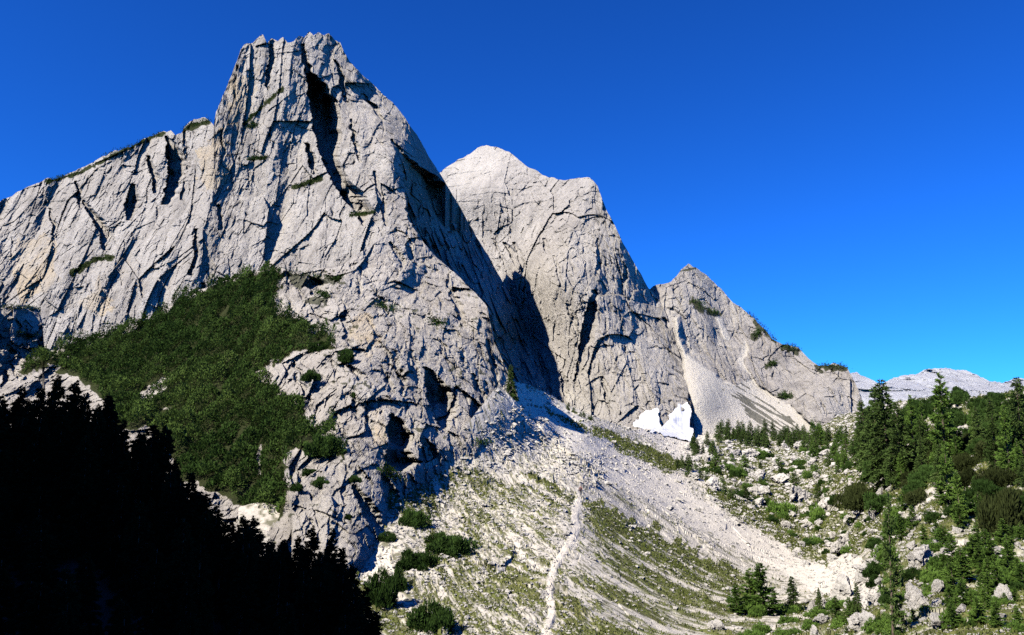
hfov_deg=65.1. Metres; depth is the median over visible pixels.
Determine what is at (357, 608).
spruce tree
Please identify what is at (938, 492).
spruce tree
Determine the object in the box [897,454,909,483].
spruce tree
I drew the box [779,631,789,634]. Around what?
shrub
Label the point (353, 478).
dwarf pine
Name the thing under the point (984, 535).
larch tree
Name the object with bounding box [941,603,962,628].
larch tree
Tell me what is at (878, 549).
shrub
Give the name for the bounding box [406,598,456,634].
dwarf pine
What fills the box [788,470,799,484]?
larch tree
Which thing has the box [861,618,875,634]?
shrub
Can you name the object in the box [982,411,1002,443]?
spruce tree
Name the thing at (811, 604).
boulder
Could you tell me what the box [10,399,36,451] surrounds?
spruce tree
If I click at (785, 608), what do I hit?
shrub
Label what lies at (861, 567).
boulder
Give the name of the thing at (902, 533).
larch tree
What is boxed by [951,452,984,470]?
dwarf pine
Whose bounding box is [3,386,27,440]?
spruce tree
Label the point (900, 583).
larch tree
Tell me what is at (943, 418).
larch tree
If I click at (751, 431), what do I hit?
spruce tree
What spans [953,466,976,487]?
dwarf pine
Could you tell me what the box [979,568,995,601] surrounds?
larch tree
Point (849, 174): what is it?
sky
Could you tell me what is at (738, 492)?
shrub
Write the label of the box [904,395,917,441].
larch tree
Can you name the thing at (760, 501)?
boulder
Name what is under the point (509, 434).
loose stones
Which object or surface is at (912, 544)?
boulder
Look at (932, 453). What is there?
spruce tree
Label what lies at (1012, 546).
larch tree
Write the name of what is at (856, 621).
boulder
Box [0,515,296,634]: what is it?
slope
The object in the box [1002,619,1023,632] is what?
shrub
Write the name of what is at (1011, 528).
dwarf pine
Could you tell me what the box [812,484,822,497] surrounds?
larch tree
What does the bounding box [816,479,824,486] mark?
shrub
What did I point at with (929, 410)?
dwarf pine
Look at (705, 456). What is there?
boulder
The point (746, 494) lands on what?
larch tree
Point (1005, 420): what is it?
larch tree
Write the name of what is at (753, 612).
shrub
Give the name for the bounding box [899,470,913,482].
dwarf pine
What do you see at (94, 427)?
spruce tree
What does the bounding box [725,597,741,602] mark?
shrub
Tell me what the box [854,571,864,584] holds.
boulder
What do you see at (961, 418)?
dwarf pine
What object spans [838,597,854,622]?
larch tree
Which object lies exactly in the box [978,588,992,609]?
larch tree
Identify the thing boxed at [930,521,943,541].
larch tree
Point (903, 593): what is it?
shrub
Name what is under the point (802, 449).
shrub
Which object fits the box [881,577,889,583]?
shrub
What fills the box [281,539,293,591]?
spruce tree
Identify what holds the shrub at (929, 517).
on the ground at (484, 412)
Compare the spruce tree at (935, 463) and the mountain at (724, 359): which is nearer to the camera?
the spruce tree at (935, 463)
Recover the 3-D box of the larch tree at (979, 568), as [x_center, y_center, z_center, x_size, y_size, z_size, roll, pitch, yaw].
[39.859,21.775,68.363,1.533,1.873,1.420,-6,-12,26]
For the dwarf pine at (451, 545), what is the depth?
96.67 m
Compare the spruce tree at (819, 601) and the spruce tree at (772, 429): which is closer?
the spruce tree at (819, 601)
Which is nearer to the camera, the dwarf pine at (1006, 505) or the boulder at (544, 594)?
the boulder at (544, 594)
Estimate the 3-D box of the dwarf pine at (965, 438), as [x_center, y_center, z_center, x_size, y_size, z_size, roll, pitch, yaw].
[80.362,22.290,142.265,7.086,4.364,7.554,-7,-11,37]
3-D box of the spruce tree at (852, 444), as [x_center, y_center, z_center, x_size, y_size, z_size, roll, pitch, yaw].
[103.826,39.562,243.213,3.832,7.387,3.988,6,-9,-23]
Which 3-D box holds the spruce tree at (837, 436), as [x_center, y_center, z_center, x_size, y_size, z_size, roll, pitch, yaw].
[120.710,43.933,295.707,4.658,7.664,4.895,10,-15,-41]
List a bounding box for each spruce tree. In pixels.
[0,393,11,441]
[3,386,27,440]
[6,401,30,458]
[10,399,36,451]
[29,388,47,426]
[44,374,66,417]
[59,380,82,440]
[67,393,91,470]
[72,404,106,493]
[97,395,118,433]
[97,400,119,452]
[102,419,121,480]
[103,598,134,634]
[111,418,129,451]
[114,431,157,529]
[125,431,149,529]
[145,425,170,495]
[155,425,176,494]
[169,493,215,589]
[171,458,182,484]
[171,467,183,484]
[184,472,198,512]
[189,491,203,520]
[212,503,223,533]
[214,527,267,634]
[218,515,251,622]
[226,521,236,554]
[226,526,268,626]
[250,515,266,563]
[260,539,281,620]
[260,542,279,610]
[276,542,296,605]
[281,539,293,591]
[291,536,303,606]
[292,525,321,622]
[304,551,335,628]
[323,528,338,590]
[332,547,349,591]
[334,583,369,634]
[345,562,365,626]
[361,585,373,627]
[362,611,383,634]
[505,364,518,400]
[675,457,680,468]
[680,454,685,468]
[683,454,693,471]
[684,464,690,476]
[690,437,697,451]
[691,444,696,455]
[694,440,700,453]
[703,432,711,447]
[708,439,717,455]
[713,421,724,439]
[716,432,721,441]
[719,419,724,432]
[723,424,731,440]
[725,418,731,434]
[734,425,742,439]
[740,421,745,438]
[744,431,751,445]
[747,421,754,439]
[751,433,759,446]
[755,429,761,446]
[756,425,762,441]
[761,432,769,447]
[762,420,769,435]
[769,419,775,435]
[771,589,777,611]
[776,432,782,445]
[781,426,786,440]
[784,576,803,611]
[785,433,792,447]
[789,427,797,445]
[789,432,797,447]
[795,423,800,433]
[799,435,807,447]
[800,425,806,440]
[806,432,811,447]
[808,419,817,436]
[810,422,825,444]
[810,427,820,443]
[813,436,820,456]
[813,441,820,454]
[815,588,823,609]
[822,428,830,443]
[824,451,831,465]
[830,442,838,457]
[834,456,839,472]
[835,428,842,446]
[838,433,843,445]
[839,433,850,453]
[839,451,848,467]
[848,436,854,459]
[850,400,878,467]
[850,583,862,615]
[856,387,887,477]
[863,379,902,489]
[882,401,917,487]
[895,453,905,484]
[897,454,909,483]
[902,407,914,434]
[913,419,930,456]
[913,437,928,472]
[927,443,952,488]
[929,445,936,466]
[932,476,944,504]
[950,434,962,455]
[955,426,968,455]
[966,406,985,455]
[980,415,1005,469]
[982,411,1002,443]
[983,397,997,421]
[1003,377,1023,459]
[1011,438,1022,473]
[1013,458,1023,486]
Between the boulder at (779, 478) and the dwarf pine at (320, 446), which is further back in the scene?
the boulder at (779, 478)
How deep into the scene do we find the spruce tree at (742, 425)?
427.08 m
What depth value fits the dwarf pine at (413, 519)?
107.24 m
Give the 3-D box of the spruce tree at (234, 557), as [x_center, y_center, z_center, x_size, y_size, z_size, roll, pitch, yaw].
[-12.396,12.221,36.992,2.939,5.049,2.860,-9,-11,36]
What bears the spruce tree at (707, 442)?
on the ground at (484, 412)
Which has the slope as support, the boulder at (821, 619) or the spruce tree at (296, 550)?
the spruce tree at (296, 550)
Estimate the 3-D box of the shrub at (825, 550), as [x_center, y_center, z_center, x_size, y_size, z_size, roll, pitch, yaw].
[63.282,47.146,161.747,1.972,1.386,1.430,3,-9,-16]
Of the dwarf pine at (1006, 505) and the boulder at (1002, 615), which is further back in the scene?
the dwarf pine at (1006, 505)
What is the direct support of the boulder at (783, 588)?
on the ground at (484, 412)
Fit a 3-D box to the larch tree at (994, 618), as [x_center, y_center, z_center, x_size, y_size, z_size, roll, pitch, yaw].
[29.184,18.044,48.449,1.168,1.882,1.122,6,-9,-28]
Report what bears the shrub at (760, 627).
on the ground at (484, 412)
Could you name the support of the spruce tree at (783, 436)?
on the ground at (484, 412)
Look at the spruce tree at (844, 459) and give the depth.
233.48 m
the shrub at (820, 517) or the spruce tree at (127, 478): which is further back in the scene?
the shrub at (820, 517)
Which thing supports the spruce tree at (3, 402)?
on the slope
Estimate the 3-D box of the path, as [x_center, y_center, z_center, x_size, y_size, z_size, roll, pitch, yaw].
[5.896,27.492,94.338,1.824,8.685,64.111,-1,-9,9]
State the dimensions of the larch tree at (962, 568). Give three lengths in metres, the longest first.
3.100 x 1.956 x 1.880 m
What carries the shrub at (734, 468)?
on the ground at (484, 412)
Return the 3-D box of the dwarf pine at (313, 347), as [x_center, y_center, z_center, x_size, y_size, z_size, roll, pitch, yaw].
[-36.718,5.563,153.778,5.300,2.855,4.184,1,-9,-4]
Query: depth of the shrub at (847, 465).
227.21 m
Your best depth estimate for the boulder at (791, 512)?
210.87 m
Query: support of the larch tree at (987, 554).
on the ground at (484, 412)
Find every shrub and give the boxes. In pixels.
[708,466,721,473]
[723,463,732,470]
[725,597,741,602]
[729,470,740,476]
[730,465,746,472]
[733,489,742,497]
[742,482,753,487]
[742,629,766,634]
[745,599,767,617]
[751,620,771,633]
[754,448,768,457]
[754,497,769,503]
[766,514,778,522]
[773,626,787,634]
[774,602,803,615]
[776,509,789,519]
[776,615,799,623]
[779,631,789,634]
[785,609,797,614]
[788,627,800,634]
[793,457,806,465]
[797,464,804,469]
[799,447,807,451]
[800,470,811,478]
[801,620,818,630]
[802,537,816,545]
[805,605,823,617]
[810,534,821,543]
[815,514,826,520]
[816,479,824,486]
[820,537,833,544]
[821,548,828,553]
[821,609,830,615]
[825,597,845,608]
[827,494,836,505]
[830,620,845,629]
[831,616,845,623]
[833,452,847,460]
[840,544,851,553]
[841,460,852,470]
[846,517,855,522]
[854,521,861,527]
[859,476,869,481]
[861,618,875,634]
[862,559,884,579]
[865,536,875,549]
[866,619,890,634]
[870,541,896,561]
[871,537,882,546]
[877,590,890,604]
[879,558,897,567]
[880,616,899,623]
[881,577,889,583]
[882,623,901,633]
[883,506,904,518]
[890,516,911,534]
[895,590,905,602]
[901,566,922,580]
[919,565,943,582]
[919,604,933,611]
[921,581,932,591]
[922,510,942,521]
[922,539,944,552]
[922,590,932,597]
[924,557,944,570]
[929,553,953,566]
[938,606,966,628]
[954,588,977,594]
[961,543,984,551]
[963,616,984,626]
[988,595,1016,606]
[992,567,1023,581]
[993,536,1011,544]
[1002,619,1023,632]
[1003,579,1023,590]
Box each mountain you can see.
[0,32,549,394]
[440,145,693,432]
[650,264,862,434]
[850,368,1023,407]
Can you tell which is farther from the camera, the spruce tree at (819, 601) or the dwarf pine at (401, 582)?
the spruce tree at (819, 601)
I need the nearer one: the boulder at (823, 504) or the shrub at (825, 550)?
the shrub at (825, 550)
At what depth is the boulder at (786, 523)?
194.78 m
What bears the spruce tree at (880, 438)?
on the ground at (484, 412)
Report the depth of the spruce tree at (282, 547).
39.11 m
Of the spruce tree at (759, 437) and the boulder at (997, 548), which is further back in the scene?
the spruce tree at (759, 437)
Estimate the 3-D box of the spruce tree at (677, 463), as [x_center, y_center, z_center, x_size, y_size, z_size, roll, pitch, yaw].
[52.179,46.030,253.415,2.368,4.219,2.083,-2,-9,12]
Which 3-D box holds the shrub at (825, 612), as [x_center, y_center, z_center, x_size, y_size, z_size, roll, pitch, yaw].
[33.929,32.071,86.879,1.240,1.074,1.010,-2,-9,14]
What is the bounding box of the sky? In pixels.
[0,0,1023,382]
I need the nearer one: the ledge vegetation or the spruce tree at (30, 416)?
the spruce tree at (30, 416)
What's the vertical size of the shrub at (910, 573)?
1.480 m
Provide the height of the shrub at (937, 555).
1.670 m
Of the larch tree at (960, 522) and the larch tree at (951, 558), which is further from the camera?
the larch tree at (960, 522)
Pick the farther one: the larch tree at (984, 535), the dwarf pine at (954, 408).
the dwarf pine at (954, 408)
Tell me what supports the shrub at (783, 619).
on the ground at (484, 412)
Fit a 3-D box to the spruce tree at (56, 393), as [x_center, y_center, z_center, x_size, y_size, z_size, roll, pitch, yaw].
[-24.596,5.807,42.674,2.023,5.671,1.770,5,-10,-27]
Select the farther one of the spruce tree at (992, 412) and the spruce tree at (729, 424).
the spruce tree at (729, 424)
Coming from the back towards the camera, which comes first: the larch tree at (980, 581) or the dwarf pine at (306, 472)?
the dwarf pine at (306, 472)
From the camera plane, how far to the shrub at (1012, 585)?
60.23 m
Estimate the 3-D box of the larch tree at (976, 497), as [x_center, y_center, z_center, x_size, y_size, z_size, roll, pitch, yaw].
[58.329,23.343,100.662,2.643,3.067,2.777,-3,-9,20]
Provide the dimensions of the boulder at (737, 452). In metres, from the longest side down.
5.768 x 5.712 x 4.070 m
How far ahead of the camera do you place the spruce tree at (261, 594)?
37.36 m
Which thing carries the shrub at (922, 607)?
on the ground at (484, 412)
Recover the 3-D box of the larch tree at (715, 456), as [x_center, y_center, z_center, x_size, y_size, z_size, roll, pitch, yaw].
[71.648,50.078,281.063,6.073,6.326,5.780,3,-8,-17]
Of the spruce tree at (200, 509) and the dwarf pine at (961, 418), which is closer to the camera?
the spruce tree at (200, 509)
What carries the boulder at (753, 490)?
on the ground at (484, 412)
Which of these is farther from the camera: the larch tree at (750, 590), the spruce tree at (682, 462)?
the spruce tree at (682, 462)
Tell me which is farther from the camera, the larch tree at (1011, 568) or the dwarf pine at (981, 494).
the dwarf pine at (981, 494)
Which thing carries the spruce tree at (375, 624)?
on the slope
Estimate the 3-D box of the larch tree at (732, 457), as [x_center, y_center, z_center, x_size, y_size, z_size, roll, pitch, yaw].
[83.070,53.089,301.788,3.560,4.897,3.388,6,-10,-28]
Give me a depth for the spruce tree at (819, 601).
92.29 m
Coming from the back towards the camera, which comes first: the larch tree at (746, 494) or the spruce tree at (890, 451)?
the larch tree at (746, 494)
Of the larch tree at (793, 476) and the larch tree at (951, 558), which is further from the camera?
the larch tree at (793, 476)
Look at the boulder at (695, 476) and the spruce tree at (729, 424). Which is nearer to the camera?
the boulder at (695, 476)
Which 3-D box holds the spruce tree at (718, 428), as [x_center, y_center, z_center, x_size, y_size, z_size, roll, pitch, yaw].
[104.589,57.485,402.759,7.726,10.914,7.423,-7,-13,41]
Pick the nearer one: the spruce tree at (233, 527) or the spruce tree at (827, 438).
the spruce tree at (233, 527)
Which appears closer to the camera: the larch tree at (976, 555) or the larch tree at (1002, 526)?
the larch tree at (976, 555)
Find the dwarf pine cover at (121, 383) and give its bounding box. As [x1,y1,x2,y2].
[19,259,347,514]
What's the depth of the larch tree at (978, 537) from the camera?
81.57 m
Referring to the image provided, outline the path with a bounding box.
[543,496,579,634]
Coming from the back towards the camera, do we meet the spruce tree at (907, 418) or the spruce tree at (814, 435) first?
the spruce tree at (814, 435)
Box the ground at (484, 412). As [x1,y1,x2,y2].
[238,380,1023,634]
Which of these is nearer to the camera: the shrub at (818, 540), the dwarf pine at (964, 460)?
the dwarf pine at (964, 460)
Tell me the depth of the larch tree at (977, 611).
50.78 m
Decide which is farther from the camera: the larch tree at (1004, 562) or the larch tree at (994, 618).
the larch tree at (1004, 562)
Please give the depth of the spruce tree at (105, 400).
43.38 m
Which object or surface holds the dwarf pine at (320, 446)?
on the rocky hillside
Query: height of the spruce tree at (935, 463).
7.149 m
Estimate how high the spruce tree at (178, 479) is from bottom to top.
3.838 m
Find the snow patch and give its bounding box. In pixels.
[633,402,693,441]
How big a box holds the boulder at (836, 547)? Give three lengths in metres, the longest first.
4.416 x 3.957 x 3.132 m
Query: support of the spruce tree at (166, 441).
on the slope
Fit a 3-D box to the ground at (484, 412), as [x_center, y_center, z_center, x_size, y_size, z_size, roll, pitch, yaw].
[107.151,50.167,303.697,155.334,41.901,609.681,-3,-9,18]
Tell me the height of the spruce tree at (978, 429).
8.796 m
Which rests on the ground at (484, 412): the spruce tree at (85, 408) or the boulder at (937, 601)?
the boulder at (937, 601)
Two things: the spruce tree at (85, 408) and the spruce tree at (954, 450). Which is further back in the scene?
the spruce tree at (954, 450)
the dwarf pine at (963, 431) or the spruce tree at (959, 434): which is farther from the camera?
the dwarf pine at (963, 431)
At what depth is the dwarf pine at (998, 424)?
136.44 m
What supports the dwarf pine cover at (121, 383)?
on the rocky hillside
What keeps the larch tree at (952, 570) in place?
on the ground at (484, 412)
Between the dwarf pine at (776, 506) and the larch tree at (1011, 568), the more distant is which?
the dwarf pine at (776, 506)
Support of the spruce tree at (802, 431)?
on the ground at (484, 412)
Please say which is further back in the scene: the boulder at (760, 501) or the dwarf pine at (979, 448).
the boulder at (760, 501)
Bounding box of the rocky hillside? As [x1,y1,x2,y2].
[0,223,525,575]
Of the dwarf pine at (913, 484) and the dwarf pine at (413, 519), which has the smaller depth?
the dwarf pine at (413, 519)
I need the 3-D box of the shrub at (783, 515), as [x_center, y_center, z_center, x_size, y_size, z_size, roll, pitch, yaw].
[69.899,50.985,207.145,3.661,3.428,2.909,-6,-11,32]
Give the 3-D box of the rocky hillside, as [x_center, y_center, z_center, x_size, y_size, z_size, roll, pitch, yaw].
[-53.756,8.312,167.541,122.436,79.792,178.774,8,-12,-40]
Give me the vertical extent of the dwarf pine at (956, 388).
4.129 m
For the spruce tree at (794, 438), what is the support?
on the ground at (484, 412)
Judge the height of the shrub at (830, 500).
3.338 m
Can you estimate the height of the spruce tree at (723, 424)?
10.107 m
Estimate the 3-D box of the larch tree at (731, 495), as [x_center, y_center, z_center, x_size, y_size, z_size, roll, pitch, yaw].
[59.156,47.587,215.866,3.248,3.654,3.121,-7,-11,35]
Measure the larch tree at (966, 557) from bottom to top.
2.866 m
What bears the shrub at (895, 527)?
on the ground at (484, 412)
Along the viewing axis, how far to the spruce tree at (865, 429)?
183.94 m
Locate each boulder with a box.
[539,589,547,599]
[683,445,690,449]
[688,472,699,480]
[702,452,710,460]
[704,476,720,490]
[704,494,721,503]
[707,619,724,629]
[729,449,740,455]
[740,448,759,456]
[747,487,758,495]
[751,469,765,479]
[754,497,764,504]
[755,485,771,495]
[770,473,789,483]
[779,458,788,465]
[780,585,786,591]
[781,443,787,448]
[781,521,790,528]
[789,485,812,502]
[789,510,795,516]
[789,552,797,556]
[791,547,801,553]
[793,441,804,448]
[793,469,802,474]
[801,523,809,528]
[801,599,809,603]
[807,600,815,611]
[809,457,817,463]
[810,625,818,634]
[812,471,819,479]
[813,615,828,624]
[816,497,831,511]
[819,449,829,455]
[826,553,837,562]
[827,574,852,601]
[830,534,848,554]
[847,611,874,630]
[852,563,867,572]
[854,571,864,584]
[866,592,880,606]
[868,506,879,520]
[874,577,882,584]
[876,487,882,494]
[904,582,929,609]
[905,540,915,549]
[907,544,933,568]
[929,612,942,629]
[930,598,941,606]
[931,579,944,592]
[952,526,963,532]
[955,604,965,613]
[986,546,1002,554]
[991,583,1013,600]
[998,613,1006,619]
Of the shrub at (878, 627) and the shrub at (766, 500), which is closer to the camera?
the shrub at (878, 627)
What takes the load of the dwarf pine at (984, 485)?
on the ground at (484, 412)
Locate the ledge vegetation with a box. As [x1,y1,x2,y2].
[0,88,847,483]
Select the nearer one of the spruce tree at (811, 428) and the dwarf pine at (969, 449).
the dwarf pine at (969, 449)
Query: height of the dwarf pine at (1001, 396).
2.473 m
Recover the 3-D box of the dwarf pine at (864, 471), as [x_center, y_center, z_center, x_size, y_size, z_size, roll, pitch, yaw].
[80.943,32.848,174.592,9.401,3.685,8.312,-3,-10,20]
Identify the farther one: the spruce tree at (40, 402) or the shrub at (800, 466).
the shrub at (800, 466)
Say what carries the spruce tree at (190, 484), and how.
on the slope
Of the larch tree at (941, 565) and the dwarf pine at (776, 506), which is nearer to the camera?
the larch tree at (941, 565)
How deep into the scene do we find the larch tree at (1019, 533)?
85.08 m
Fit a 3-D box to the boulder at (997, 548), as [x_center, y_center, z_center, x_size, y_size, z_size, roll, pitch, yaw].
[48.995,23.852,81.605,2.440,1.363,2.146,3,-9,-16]
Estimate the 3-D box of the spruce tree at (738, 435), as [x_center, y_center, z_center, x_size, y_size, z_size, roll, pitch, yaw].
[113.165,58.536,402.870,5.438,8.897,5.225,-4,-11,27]
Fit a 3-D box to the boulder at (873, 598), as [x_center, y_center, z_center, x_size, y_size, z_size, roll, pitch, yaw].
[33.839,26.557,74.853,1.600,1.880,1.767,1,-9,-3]
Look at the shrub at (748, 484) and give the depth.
246.39 m
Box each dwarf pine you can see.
[288,481,303,491]
[299,369,321,381]
[301,468,316,475]
[303,432,347,457]
[307,340,328,352]
[310,475,329,487]
[330,276,341,281]
[336,347,354,363]
[344,513,351,519]
[348,475,361,482]
[364,565,398,609]
[377,530,396,542]
[393,567,407,591]
[395,547,442,570]
[398,507,432,528]
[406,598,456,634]
[424,532,436,543]
[425,530,480,557]
[765,499,797,512]
[808,502,825,523]
[832,480,880,512]
[851,438,859,453]
[861,460,879,476]
[862,491,894,511]
[865,574,882,588]
[883,471,896,484]
[896,489,912,500]
[898,479,907,487]
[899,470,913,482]
[900,397,920,418]
[901,479,929,490]
[903,486,928,504]
[906,463,939,483]
[908,454,928,469]
[910,440,939,449]
[913,398,933,408]
[914,403,933,419]
[927,395,938,401]
[934,409,964,414]
[941,497,974,517]
[945,407,962,410]
[945,432,970,452]
[949,386,970,399]
[951,390,970,405]
[951,410,967,425]
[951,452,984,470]
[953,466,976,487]
[958,427,968,435]
[962,398,973,408]
[963,478,1003,500]
[964,438,985,454]
[967,413,996,423]
[971,465,1023,487]
[972,490,996,499]
[973,397,986,407]
[973,440,997,457]
[973,504,979,518]
[974,482,1023,536]
[975,405,984,412]
[979,398,1004,412]
[979,421,1004,437]
[982,391,994,399]
[982,406,1004,415]
[989,392,1007,400]
[998,488,1023,495]
[1002,399,1009,409]
[1008,525,1023,538]
[1017,495,1023,506]
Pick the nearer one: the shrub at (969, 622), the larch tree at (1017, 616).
the larch tree at (1017, 616)
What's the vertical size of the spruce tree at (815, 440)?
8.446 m
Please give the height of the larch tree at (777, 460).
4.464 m
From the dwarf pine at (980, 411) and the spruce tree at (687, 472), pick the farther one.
the spruce tree at (687, 472)
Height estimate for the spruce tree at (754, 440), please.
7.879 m
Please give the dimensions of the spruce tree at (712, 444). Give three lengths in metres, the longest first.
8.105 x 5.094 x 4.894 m
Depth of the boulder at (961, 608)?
54.45 m
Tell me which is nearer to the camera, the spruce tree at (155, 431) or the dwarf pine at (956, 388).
the spruce tree at (155, 431)
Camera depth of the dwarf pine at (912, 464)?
147.57 m
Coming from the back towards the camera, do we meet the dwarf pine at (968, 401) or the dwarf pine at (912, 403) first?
the dwarf pine at (912, 403)
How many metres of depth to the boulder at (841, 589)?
97.97 m
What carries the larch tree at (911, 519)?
on the ground at (484, 412)
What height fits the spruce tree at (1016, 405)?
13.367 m
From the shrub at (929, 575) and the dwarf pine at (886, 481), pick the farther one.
the dwarf pine at (886, 481)
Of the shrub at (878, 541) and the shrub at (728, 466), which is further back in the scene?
the shrub at (728, 466)
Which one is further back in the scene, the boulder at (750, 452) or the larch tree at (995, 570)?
the boulder at (750, 452)
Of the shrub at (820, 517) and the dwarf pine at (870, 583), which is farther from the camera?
the shrub at (820, 517)
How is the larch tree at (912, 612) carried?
on the ground at (484, 412)
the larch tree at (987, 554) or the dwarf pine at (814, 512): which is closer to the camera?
the larch tree at (987, 554)
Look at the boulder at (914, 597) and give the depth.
61.60 m
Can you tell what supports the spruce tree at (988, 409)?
on the ground at (484, 412)
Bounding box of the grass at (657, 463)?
[355,386,1023,634]
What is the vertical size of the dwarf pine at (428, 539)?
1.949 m
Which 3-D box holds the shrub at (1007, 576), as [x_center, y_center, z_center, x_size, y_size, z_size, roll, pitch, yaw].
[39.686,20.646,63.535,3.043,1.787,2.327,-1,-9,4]
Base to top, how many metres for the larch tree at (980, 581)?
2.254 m
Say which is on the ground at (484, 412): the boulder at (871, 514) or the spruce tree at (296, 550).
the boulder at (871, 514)
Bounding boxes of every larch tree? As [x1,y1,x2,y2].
[698,467,703,479]
[709,451,721,467]
[721,482,727,494]
[726,488,735,499]
[727,584,748,615]
[729,453,736,464]
[738,454,749,467]
[738,568,761,605]
[742,484,752,500]
[744,562,783,614]
[775,457,784,466]
[777,463,784,472]
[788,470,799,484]
[807,445,817,460]
[811,463,820,474]
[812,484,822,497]
[826,474,832,483]
[829,595,843,617]
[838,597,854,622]
[877,491,906,634]
[894,491,909,511]
[895,513,908,539]
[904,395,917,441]
[904,505,920,528]
[905,608,917,622]
[916,401,930,439]
[919,523,929,544]
[927,372,963,460]
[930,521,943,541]
[932,443,960,504]
[932,524,955,543]
[936,553,949,570]
[938,534,957,566]
[939,561,957,588]
[940,562,965,589]
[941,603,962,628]
[942,586,955,600]
[943,596,949,606]
[949,470,973,520]
[949,597,955,613]
[952,581,971,606]
[953,504,968,529]
[953,547,974,580]
[953,595,959,608]
[954,548,974,583]
[965,534,986,563]
[966,402,974,433]
[966,595,989,624]
[967,590,973,607]
[968,520,979,540]
[970,492,982,513]
[970,545,984,568]
[972,562,983,581]
[973,532,983,547]
[975,572,990,597]
[978,529,997,545]
[978,556,993,579]
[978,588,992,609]
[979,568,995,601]
[982,535,1000,562]
[985,601,1004,627]
[986,544,996,565]
[988,561,1008,592]
[993,405,1022,470]
[993,518,1015,544]
[996,534,1019,560]
[996,541,1014,569]
[1007,561,1013,570]
[1009,556,1023,579]
[1011,563,1023,583]
[1011,587,1021,601]
[1011,605,1023,622]
[1012,523,1023,540]
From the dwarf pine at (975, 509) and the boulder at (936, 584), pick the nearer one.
the boulder at (936, 584)
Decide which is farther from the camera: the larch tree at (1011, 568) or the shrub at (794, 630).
the shrub at (794, 630)
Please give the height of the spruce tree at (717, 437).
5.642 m
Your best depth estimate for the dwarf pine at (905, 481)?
136.59 m
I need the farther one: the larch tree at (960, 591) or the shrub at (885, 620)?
the shrub at (885, 620)
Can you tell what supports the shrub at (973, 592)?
on the ground at (484, 412)
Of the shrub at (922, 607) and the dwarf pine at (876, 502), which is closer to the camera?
the shrub at (922, 607)
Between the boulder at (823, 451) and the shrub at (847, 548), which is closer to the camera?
the shrub at (847, 548)
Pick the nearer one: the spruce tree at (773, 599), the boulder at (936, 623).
the boulder at (936, 623)
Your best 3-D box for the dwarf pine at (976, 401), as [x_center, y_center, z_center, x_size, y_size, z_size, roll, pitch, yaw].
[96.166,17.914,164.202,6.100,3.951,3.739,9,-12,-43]
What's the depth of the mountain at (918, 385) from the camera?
6170.99 m
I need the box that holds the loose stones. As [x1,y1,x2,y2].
[356,379,1023,634]
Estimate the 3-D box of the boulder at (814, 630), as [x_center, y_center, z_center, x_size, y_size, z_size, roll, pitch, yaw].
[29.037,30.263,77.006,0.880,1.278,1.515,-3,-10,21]
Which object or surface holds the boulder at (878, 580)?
on the ground at (484, 412)
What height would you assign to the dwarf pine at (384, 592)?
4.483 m
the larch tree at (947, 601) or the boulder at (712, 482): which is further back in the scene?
the boulder at (712, 482)
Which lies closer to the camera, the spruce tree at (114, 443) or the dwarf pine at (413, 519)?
the spruce tree at (114, 443)
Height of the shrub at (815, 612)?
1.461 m
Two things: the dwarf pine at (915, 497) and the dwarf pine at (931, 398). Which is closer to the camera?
the dwarf pine at (915, 497)
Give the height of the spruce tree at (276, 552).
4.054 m
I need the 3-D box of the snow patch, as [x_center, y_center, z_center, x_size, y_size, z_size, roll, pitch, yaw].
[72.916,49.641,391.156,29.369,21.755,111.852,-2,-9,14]
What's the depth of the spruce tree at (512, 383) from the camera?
163.50 m
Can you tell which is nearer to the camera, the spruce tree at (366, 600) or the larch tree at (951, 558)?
the spruce tree at (366, 600)
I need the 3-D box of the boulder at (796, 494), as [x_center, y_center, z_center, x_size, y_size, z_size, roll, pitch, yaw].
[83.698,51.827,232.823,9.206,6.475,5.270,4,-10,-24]
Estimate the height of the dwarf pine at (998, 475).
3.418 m
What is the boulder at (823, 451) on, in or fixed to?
on the ground at (484, 412)
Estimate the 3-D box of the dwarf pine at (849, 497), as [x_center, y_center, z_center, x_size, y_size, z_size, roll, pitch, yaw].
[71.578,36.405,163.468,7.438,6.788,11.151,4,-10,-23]
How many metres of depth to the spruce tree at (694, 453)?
314.34 m
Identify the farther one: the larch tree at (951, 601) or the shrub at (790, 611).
the shrub at (790, 611)
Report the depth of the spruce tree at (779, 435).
385.01 m
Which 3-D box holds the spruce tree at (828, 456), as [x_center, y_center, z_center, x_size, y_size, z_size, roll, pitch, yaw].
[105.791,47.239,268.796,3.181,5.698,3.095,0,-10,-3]
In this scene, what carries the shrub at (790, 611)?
on the ground at (484, 412)
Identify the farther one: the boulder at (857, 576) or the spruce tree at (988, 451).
the spruce tree at (988, 451)
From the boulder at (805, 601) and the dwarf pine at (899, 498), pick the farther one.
the dwarf pine at (899, 498)
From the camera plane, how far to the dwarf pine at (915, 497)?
120.75 m
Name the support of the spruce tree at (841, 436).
on the ground at (484, 412)
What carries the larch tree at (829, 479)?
on the ground at (484, 412)
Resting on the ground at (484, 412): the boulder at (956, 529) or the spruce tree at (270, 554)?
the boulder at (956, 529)
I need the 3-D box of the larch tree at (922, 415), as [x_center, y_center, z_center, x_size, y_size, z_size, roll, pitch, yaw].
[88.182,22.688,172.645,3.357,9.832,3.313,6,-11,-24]
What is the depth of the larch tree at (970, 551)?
74.56 m
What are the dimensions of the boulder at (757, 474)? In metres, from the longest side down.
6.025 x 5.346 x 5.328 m
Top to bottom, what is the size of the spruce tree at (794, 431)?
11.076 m
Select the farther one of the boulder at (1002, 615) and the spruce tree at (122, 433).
the boulder at (1002, 615)
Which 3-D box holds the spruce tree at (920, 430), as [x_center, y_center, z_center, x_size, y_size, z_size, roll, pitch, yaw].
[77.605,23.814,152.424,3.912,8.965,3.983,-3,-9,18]

